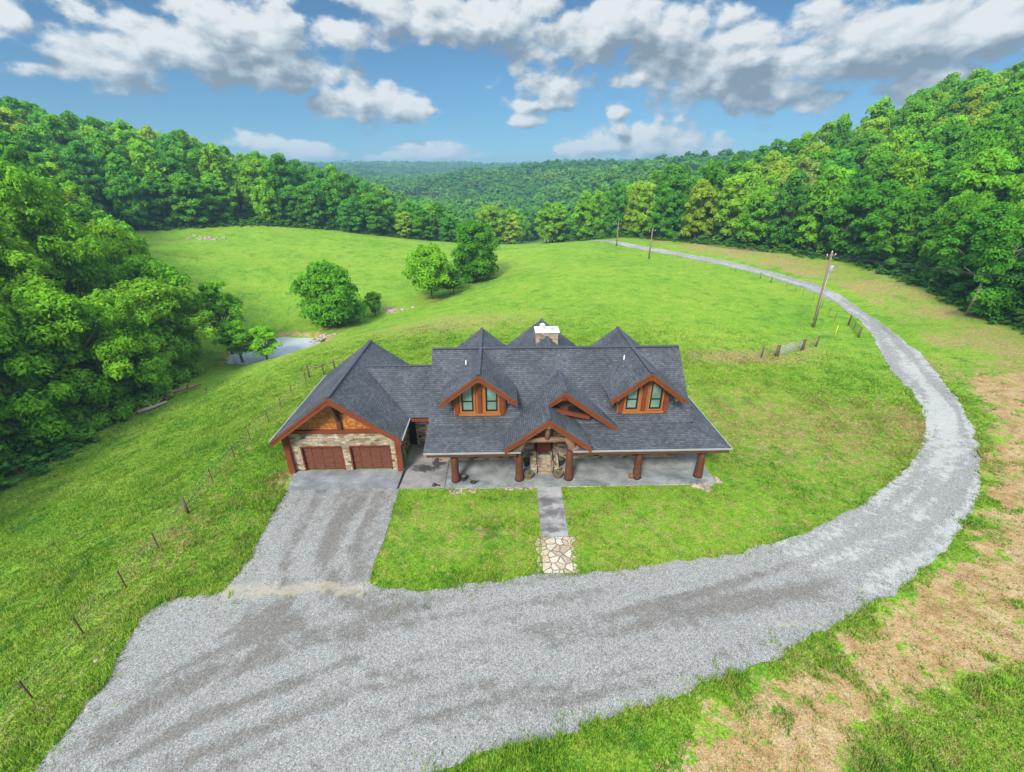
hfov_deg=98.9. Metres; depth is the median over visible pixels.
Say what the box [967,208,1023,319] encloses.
broadleaf tree
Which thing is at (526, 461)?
flower pot
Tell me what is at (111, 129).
broadleaf tree
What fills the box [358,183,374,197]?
broadleaf tree
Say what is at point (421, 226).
broadleaf tree
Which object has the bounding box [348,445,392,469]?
garage door
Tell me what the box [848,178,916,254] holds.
broadleaf tree
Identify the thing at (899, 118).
broadleaf tree
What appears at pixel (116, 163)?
broadleaf tree
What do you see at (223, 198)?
broadleaf tree
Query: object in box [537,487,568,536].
front walk
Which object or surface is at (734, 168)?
broadleaf tree
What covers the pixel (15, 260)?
broadleaf tree
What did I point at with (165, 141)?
broadleaf tree
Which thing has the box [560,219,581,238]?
broadleaf tree
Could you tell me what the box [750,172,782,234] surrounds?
broadleaf tree
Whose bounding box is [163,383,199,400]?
fallen log
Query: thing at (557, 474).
planter
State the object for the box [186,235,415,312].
field rocks
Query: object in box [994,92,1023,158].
broadleaf tree
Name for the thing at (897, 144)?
broadleaf tree
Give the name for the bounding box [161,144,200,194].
broadleaf tree
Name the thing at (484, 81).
sky
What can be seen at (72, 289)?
broadleaf tree
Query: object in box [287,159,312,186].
broadleaf tree
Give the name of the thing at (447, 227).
broadleaf tree
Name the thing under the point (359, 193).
broadleaf tree
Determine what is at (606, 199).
broadleaf tree
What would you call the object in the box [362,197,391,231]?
broadleaf tree
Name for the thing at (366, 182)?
broadleaf tree
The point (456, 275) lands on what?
broadleaf tree
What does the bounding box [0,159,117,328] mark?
broadleaf tree
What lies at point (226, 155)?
broadleaf tree
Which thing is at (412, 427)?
side door
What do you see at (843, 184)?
broadleaf tree
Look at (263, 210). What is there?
broadleaf tree
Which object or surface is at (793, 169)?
broadleaf tree
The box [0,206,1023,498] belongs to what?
undergrowth
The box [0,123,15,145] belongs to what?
broadleaf tree
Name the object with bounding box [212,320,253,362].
broadleaf tree
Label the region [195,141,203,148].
broadleaf tree
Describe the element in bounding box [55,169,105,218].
broadleaf tree
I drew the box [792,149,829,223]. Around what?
broadleaf tree
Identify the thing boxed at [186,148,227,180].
broadleaf tree
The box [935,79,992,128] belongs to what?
broadleaf tree
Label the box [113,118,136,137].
broadleaf tree
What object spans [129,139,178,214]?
broadleaf tree
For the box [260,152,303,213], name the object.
broadleaf tree
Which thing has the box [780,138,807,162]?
broadleaf tree
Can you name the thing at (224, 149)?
broadleaf tree
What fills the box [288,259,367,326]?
broadleaf tree
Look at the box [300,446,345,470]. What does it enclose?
garage door
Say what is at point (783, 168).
broadleaf tree
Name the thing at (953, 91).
broadleaf tree
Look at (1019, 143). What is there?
broadleaf tree
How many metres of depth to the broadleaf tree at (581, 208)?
169.05 m
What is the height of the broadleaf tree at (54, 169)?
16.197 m
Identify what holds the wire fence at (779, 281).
on the ground at (256, 269)
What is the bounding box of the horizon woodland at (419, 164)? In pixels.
[286,158,635,169]
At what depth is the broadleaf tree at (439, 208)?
173.19 m
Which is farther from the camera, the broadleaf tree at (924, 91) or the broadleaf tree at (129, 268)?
the broadleaf tree at (924, 91)
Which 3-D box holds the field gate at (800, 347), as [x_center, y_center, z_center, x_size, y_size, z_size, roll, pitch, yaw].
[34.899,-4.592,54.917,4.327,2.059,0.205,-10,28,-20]
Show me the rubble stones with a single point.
(705, 487)
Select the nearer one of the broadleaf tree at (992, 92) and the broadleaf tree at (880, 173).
the broadleaf tree at (880, 173)
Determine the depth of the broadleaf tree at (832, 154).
122.91 m
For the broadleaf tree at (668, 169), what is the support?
on the ground at (256, 269)
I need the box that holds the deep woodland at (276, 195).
[0,77,1023,450]
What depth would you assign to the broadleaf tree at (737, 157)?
154.62 m
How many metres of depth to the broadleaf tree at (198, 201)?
130.75 m
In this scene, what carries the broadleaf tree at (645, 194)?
on the ground at (256, 269)
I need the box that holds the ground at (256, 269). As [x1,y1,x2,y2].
[0,177,1023,771]
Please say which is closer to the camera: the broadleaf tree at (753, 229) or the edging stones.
the edging stones
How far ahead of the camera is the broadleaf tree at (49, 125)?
121.28 m
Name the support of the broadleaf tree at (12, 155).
on the ground at (256, 269)
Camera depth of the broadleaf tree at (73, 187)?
95.14 m
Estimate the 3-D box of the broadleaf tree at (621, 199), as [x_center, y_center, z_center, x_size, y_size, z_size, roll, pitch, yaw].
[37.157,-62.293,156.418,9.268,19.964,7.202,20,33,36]
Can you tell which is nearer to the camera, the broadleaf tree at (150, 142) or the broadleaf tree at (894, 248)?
the broadleaf tree at (894, 248)
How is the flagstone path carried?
on the ground at (256, 269)
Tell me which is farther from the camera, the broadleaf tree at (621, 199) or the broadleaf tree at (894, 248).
the broadleaf tree at (621, 199)
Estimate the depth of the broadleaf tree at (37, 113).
126.73 m
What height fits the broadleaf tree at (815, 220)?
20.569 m
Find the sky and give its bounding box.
[0,0,1023,163]
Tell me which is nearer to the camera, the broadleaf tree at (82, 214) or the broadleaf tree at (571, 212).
the broadleaf tree at (82, 214)
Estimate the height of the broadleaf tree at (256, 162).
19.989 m
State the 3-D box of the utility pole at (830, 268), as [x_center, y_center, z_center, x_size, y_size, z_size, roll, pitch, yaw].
[43.773,-13.259,62.040,1.972,11.309,0.705,-9,27,-17]
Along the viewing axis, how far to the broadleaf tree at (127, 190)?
120.53 m
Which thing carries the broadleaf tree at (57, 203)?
on the ground at (256, 269)
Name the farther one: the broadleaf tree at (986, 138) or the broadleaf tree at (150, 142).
the broadleaf tree at (150, 142)
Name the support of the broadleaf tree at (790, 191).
on the ground at (256, 269)
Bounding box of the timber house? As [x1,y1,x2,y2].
[269,319,732,488]
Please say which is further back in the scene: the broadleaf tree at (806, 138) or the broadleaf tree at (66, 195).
the broadleaf tree at (806, 138)
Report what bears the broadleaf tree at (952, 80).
on the ground at (256, 269)
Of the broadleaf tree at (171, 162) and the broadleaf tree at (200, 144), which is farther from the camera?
the broadleaf tree at (200, 144)
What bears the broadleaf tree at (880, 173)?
on the ground at (256, 269)
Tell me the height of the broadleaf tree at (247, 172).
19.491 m
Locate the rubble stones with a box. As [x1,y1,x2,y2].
[691,477,722,491]
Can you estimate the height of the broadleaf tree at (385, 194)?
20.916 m
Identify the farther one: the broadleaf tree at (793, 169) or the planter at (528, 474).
the broadleaf tree at (793, 169)
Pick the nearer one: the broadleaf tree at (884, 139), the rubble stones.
the rubble stones
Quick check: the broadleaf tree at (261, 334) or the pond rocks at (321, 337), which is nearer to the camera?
the broadleaf tree at (261, 334)
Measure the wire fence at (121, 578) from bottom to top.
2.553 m
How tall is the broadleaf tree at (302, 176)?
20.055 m
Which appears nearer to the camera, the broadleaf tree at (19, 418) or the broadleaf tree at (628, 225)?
the broadleaf tree at (19, 418)
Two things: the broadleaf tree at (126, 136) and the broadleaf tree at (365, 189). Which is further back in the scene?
the broadleaf tree at (365, 189)
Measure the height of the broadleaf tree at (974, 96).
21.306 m
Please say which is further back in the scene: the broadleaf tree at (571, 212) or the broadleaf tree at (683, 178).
the broadleaf tree at (571, 212)
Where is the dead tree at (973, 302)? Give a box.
[965,246,1023,315]
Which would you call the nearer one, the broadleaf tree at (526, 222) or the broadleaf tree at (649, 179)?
the broadleaf tree at (649, 179)
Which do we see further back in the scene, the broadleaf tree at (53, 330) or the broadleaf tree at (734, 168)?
the broadleaf tree at (734, 168)
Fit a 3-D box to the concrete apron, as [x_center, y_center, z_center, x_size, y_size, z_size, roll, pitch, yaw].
[-12.138,6.893,31.840,8.090,0.355,2.240,-1,26,-2]
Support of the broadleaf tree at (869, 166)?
on the ground at (256, 269)
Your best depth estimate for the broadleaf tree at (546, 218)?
178.92 m
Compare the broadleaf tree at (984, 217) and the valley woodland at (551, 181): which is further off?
the valley woodland at (551, 181)
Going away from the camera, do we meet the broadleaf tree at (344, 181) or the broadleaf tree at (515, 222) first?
the broadleaf tree at (344, 181)
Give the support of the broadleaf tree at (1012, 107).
on the ground at (256, 269)
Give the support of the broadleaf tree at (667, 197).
on the ground at (256, 269)
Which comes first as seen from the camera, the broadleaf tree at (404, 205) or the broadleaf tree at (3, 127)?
the broadleaf tree at (3, 127)
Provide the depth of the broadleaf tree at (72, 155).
120.93 m
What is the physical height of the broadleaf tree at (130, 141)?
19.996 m
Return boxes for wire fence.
[0,374,305,726]
[639,248,836,320]
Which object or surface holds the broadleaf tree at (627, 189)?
on the ground at (256, 269)
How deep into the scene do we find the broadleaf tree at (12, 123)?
115.96 m
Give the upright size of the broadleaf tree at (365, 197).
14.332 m
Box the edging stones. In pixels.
[286,475,579,572]
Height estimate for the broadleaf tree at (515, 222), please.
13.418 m
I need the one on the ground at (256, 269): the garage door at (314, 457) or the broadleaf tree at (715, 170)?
the broadleaf tree at (715, 170)
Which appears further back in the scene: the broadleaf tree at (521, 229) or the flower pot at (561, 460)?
the broadleaf tree at (521, 229)
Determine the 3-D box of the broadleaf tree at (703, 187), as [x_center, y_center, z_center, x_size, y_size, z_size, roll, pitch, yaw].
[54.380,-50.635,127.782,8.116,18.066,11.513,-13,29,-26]
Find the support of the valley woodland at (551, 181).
on the ground at (256, 269)
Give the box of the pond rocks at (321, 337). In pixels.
[309,332,337,341]
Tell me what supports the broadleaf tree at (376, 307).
on the ground at (256, 269)
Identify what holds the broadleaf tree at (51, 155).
on the ground at (256, 269)
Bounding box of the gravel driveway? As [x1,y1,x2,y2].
[35,240,980,771]
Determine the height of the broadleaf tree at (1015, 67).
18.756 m
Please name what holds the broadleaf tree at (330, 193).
on the ground at (256, 269)
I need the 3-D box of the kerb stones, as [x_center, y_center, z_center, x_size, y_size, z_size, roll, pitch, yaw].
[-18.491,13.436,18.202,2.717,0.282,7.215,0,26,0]
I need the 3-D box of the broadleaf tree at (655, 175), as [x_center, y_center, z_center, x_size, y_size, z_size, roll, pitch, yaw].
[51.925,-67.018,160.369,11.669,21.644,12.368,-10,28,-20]
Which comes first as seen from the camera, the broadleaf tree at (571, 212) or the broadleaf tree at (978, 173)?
the broadleaf tree at (978, 173)
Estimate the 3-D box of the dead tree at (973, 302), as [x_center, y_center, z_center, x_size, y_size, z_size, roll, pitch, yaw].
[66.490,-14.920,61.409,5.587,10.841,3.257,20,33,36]
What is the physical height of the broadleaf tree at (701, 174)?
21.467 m
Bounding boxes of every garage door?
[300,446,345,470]
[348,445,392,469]
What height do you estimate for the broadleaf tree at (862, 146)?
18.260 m
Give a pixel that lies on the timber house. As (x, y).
(614, 407)
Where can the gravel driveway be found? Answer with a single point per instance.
(313, 650)
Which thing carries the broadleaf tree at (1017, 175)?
on the ground at (256, 269)
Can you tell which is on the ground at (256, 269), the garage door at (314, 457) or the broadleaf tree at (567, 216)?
the broadleaf tree at (567, 216)
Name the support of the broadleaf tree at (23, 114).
on the ground at (256, 269)
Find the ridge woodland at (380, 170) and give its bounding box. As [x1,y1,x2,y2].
[235,156,630,178]
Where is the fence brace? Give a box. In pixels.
[306,359,344,377]
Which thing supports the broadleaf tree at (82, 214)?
on the ground at (256, 269)
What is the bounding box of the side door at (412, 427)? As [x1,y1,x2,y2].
[409,422,417,444]
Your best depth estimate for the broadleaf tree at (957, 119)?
107.72 m
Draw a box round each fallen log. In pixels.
[136,399,167,413]
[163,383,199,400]
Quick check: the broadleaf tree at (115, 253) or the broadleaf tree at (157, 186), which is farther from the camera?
the broadleaf tree at (157, 186)
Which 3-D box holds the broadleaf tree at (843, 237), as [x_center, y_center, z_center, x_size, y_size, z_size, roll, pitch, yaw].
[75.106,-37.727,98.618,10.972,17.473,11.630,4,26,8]
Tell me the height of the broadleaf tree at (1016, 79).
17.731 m
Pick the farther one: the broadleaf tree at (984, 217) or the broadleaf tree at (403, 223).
the broadleaf tree at (403, 223)
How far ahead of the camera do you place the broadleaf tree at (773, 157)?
141.45 m
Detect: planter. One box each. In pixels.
[524,469,532,479]
[553,470,562,478]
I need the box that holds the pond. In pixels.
[226,337,319,364]
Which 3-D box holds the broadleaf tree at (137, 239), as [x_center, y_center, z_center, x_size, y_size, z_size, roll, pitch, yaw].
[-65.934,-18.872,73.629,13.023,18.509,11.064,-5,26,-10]
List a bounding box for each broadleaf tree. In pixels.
[0,95,39,121]
[0,107,40,151]
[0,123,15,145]
[0,129,37,165]
[0,144,37,179]
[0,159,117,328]
[0,221,68,380]
[0,284,143,433]
[0,303,77,461]
[1,144,73,213]
[2,169,60,213]
[11,125,64,159]
[11,196,93,297]
[12,108,32,125]
[22,101,43,119]
[26,110,67,145]
[30,114,97,173]
[36,162,64,183]
[37,147,72,171]
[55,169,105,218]
[58,140,113,205]
[59,110,78,140]
[59,180,106,221]
[61,201,107,227]
[62,188,95,222]
[64,218,174,287]
[64,288,174,409]
[71,124,114,192]
[76,116,114,165]
[84,130,131,200]
[86,115,104,128]
[96,214,157,263]
[100,125,115,135]
[100,153,150,213]
[102,254,202,357]
[103,174,150,229]
[105,124,117,136]
[106,120,115,130]
[109,277,218,382]
[110,135,134,171]
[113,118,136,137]
[117,131,155,170]
[123,138,157,178]
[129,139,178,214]
[131,135,160,159]
[136,125,160,139]
[140,172,179,221]
[154,132,197,177]
[160,149,206,212]
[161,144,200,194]
[167,172,214,226]
[171,129,199,178]
[186,135,198,142]
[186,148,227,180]
[191,279,246,353]
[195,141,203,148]
[195,142,239,206]
[198,142,231,194]
[198,173,237,218]
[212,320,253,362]
[219,145,233,158]
[220,153,234,165]
[225,161,249,210]
[233,152,245,163]
[236,159,268,213]
[240,325,282,359]
[244,150,263,192]
[249,157,275,194]
[249,176,282,221]
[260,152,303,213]
[277,187,305,222]
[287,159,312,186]
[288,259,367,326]
[290,165,319,208]
[294,181,329,227]
[307,164,314,173]
[312,168,336,220]
[318,180,342,227]
[324,164,341,190]
[332,172,359,221]
[337,198,365,231]
[351,188,361,207]
[352,175,362,184]
[353,193,390,229]
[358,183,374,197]
[359,179,379,196]
[361,192,385,227]
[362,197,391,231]
[362,291,381,314]
[372,184,397,205]
[380,198,402,232]
[392,212,414,237]
[395,201,429,233]
[398,200,419,221]
[401,241,457,298]
[411,209,434,239]
[418,205,439,235]
[431,202,447,234]
[437,213,460,241]
[438,214,462,235]
[442,269,468,292]
[450,218,499,281]
[475,204,500,232]
[477,204,507,240]
[500,206,517,243]
[500,214,521,243]
[512,210,525,243]
[519,214,531,242]
[534,201,556,242]
[545,202,569,242]
[557,214,572,238]
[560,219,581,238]
[568,208,579,224]
[570,189,594,236]
[585,189,606,234]
[597,190,620,231]
[603,181,627,233]
[613,185,633,226]
[622,180,648,230]
[624,184,645,230]
[631,181,656,234]
[646,169,660,193]
[647,187,681,235]
[648,170,667,197]
[655,163,682,211]
[661,165,694,228]
[679,178,717,238]
[683,164,719,217]
[691,159,729,229]
[692,159,713,187]
[712,174,749,239]
[720,162,743,195]
[726,153,745,172]
[727,158,767,230]
[733,188,780,241]
[750,145,772,176]
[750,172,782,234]
[760,150,791,185]
[763,164,796,178]
[764,160,792,217]
[764,168,813,247]
[767,157,820,230]
[770,138,788,153]
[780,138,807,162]
[789,131,817,154]
[790,147,808,168]
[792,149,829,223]
[793,163,846,249]
[795,141,830,168]
[806,174,853,240]
[811,120,837,142]
[819,148,857,173]
[821,175,878,255]
[824,117,856,156]
[824,150,858,188]
[834,113,851,144]
[839,166,854,191]
[841,136,872,189]
[843,154,903,239]
[848,125,864,137]
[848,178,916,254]
[855,95,894,144]
[855,117,893,144]
[855,149,892,187]
[856,127,882,169]
[859,114,896,133]
[863,126,911,169]
[865,191,944,265]
[866,129,915,170]
[867,150,936,236]
[878,140,946,196]
[884,92,937,142]
[888,98,936,151]
[891,88,934,129]
[895,100,908,124]
[897,165,995,246]
[914,191,990,281]
[924,122,970,193]
[925,115,973,167]
[926,89,949,139]
[928,87,940,96]
[929,201,1023,290]
[930,83,1000,141]
[930,128,1007,206]
[931,146,1023,253]
[933,72,960,91]
[934,87,956,120]
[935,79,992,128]
[940,68,999,120]
[945,76,962,98]
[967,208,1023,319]
[970,94,1023,141]
[972,112,1023,171]
[978,86,995,121]
[980,137,1023,203]
[982,70,1023,123]
[992,70,1006,77]
[993,72,1008,88]
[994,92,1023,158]
[994,173,1022,237]
[996,172,1023,259]
[999,60,1023,95]
[1002,69,1023,102]
[1004,61,1023,98]
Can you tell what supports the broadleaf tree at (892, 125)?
on the ground at (256, 269)
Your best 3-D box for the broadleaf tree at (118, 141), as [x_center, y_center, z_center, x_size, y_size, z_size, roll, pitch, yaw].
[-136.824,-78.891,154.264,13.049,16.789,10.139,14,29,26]
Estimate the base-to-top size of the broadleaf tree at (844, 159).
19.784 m
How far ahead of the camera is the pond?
76.83 m
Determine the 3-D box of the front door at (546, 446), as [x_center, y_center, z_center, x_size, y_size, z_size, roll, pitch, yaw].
[2.356,4.001,32.934,1.400,2.200,0.246,-1,26,-2]
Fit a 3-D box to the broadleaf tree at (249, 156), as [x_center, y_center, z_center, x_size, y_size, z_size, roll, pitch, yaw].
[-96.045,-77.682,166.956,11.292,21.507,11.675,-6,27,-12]
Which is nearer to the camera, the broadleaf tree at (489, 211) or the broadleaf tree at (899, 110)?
the broadleaf tree at (899, 110)
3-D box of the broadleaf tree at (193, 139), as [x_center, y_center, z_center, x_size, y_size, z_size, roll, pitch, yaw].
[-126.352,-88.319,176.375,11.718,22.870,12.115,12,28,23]
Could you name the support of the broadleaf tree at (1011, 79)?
on the ground at (256, 269)
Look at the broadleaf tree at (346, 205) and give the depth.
152.84 m
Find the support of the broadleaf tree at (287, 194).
on the ground at (256, 269)
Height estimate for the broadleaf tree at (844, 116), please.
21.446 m
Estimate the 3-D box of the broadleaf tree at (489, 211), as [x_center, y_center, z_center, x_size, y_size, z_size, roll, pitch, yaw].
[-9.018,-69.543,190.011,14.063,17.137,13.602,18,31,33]
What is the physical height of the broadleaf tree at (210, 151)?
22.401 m
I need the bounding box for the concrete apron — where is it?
[287,469,402,489]
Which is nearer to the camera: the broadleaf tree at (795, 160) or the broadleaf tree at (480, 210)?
the broadleaf tree at (795, 160)
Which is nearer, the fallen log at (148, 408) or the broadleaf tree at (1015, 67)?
the fallen log at (148, 408)
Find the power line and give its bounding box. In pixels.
[567,224,1023,278]
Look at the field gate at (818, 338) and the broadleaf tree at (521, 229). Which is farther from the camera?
the broadleaf tree at (521, 229)
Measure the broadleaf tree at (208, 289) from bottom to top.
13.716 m
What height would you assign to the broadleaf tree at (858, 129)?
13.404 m
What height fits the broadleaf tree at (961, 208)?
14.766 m
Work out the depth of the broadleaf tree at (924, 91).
142.02 m
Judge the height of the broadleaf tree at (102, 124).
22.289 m
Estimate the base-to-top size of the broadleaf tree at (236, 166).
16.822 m
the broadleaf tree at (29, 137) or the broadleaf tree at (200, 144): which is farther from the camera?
the broadleaf tree at (200, 144)
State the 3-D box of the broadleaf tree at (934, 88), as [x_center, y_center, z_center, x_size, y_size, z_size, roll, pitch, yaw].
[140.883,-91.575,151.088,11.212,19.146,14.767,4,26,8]
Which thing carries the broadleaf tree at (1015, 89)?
on the ground at (256, 269)
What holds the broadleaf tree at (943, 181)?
on the ground at (256, 269)
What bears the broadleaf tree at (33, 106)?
on the ground at (256, 269)
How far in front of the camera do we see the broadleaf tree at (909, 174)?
90.18 m
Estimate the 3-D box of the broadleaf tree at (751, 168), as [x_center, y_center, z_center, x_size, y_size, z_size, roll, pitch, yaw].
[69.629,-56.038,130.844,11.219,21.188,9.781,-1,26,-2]
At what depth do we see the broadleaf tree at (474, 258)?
104.68 m
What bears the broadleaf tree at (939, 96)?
on the ground at (256, 269)
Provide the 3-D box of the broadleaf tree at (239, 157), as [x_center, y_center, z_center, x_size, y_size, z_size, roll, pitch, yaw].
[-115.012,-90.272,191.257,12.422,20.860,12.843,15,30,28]
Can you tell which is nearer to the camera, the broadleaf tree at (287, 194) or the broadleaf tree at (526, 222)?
the broadleaf tree at (287, 194)
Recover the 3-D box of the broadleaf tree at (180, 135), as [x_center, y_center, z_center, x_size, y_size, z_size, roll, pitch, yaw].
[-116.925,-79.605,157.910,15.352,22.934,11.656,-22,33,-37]
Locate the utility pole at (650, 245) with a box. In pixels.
[648,229,654,258]
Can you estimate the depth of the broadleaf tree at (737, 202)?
121.81 m
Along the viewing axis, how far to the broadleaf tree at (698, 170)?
164.02 m
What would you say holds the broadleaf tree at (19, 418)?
on the ground at (256, 269)
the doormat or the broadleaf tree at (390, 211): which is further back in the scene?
the broadleaf tree at (390, 211)
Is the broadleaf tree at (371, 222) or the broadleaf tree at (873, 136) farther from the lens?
the broadleaf tree at (371, 222)
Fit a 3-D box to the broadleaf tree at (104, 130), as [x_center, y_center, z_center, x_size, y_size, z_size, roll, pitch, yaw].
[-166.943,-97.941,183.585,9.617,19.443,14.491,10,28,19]
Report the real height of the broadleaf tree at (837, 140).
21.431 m
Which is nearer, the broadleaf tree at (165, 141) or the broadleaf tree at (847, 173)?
the broadleaf tree at (847, 173)
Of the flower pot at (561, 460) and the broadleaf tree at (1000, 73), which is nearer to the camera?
the flower pot at (561, 460)
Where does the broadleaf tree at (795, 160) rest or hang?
on the ground at (256, 269)
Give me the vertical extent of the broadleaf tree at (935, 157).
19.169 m
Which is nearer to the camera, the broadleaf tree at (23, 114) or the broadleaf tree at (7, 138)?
the broadleaf tree at (7, 138)
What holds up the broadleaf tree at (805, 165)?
on the ground at (256, 269)
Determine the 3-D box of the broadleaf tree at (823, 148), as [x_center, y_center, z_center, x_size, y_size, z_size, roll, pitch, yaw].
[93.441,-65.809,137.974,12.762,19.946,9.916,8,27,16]
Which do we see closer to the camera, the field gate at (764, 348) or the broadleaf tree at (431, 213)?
the field gate at (764, 348)
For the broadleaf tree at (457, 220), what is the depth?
172.01 m
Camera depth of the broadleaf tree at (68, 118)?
140.45 m
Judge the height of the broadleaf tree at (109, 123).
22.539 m
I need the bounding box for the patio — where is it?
[399,444,448,488]
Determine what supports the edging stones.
on the ground at (256, 269)
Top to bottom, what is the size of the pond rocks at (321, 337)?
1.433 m
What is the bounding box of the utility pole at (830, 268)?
[812,251,835,327]
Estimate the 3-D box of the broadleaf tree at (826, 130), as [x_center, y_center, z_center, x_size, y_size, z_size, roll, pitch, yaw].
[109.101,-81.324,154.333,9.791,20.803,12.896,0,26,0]
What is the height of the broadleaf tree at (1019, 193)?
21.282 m
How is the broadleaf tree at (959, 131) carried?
on the ground at (256, 269)
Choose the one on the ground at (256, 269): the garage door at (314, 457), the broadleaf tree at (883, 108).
the broadleaf tree at (883, 108)
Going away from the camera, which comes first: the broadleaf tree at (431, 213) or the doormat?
the doormat
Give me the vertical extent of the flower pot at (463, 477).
0.390 m
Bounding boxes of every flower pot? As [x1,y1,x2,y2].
[460,474,466,480]
[523,456,529,466]
[558,455,564,465]
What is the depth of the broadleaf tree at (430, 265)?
93.42 m
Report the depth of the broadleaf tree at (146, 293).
61.84 m
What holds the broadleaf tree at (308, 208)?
on the ground at (256, 269)
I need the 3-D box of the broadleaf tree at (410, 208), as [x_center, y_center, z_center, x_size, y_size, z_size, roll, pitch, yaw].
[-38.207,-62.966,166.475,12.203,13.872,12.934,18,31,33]
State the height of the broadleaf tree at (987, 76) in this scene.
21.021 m
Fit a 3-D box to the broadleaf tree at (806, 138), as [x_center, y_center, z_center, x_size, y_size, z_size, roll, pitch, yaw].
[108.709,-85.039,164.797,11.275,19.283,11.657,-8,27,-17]
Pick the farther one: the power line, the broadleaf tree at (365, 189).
the broadleaf tree at (365, 189)
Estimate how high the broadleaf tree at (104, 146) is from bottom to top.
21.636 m
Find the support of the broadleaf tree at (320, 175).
on the ground at (256, 269)
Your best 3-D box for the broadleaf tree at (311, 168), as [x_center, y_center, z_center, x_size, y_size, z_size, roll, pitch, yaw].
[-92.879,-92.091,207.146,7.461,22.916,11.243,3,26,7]
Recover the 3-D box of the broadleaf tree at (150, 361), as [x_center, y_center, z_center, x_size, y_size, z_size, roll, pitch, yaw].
[-49.547,-4.735,55.602,10.097,15.278,12.404,-14,29,-27]
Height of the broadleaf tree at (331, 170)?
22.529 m
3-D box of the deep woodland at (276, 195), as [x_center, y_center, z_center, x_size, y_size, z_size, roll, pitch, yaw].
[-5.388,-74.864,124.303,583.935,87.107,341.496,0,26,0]
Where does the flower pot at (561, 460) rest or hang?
on the timber house
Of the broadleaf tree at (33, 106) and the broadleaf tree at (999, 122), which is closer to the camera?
the broadleaf tree at (999, 122)
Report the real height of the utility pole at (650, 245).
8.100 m
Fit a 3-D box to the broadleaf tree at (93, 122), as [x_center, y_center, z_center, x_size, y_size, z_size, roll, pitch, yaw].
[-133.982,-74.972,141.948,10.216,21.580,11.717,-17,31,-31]
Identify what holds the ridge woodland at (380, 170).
on the ground at (256, 269)
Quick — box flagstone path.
[541,537,572,573]
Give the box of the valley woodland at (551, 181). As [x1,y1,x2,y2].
[101,119,757,240]
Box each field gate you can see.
[760,345,778,357]
[777,339,804,356]
[802,336,819,350]
[847,315,862,337]
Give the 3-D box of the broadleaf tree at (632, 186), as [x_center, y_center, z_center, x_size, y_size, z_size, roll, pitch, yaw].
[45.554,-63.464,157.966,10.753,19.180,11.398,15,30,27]
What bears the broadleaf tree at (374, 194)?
on the ground at (256, 269)
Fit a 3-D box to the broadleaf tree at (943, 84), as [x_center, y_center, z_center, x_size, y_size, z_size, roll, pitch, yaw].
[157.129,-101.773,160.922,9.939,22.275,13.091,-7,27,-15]
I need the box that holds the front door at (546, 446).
[534,428,552,451]
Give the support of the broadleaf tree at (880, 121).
on the ground at (256, 269)
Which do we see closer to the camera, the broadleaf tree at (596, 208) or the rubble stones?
the rubble stones
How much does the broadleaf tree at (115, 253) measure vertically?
19.788 m
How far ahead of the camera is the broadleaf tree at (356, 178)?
212.18 m
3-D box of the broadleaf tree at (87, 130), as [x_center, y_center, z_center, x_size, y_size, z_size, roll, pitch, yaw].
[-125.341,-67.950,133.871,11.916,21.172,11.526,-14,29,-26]
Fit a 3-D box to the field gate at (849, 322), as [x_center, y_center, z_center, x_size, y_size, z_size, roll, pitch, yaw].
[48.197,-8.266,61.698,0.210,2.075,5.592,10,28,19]
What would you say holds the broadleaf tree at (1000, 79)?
on the ground at (256, 269)
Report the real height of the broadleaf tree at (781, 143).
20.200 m
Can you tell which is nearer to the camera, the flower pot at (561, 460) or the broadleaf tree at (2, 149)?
the flower pot at (561, 460)
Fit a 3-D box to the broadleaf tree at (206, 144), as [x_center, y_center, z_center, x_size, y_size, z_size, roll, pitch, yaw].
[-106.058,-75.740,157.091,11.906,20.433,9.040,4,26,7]
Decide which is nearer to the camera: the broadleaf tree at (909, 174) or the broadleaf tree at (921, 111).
the broadleaf tree at (909, 174)
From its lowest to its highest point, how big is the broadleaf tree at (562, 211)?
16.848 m
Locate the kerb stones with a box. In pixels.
[9,628,137,753]
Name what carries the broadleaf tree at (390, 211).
on the ground at (256, 269)
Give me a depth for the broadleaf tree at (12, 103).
133.77 m
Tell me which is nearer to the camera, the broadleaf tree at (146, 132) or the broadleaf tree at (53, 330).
the broadleaf tree at (53, 330)
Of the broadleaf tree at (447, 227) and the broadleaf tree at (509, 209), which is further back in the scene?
the broadleaf tree at (509, 209)
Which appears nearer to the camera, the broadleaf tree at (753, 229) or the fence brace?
the fence brace
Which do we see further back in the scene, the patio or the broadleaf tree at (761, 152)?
the broadleaf tree at (761, 152)
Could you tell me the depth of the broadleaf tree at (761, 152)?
156.42 m
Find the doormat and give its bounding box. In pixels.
[538,451,548,453]

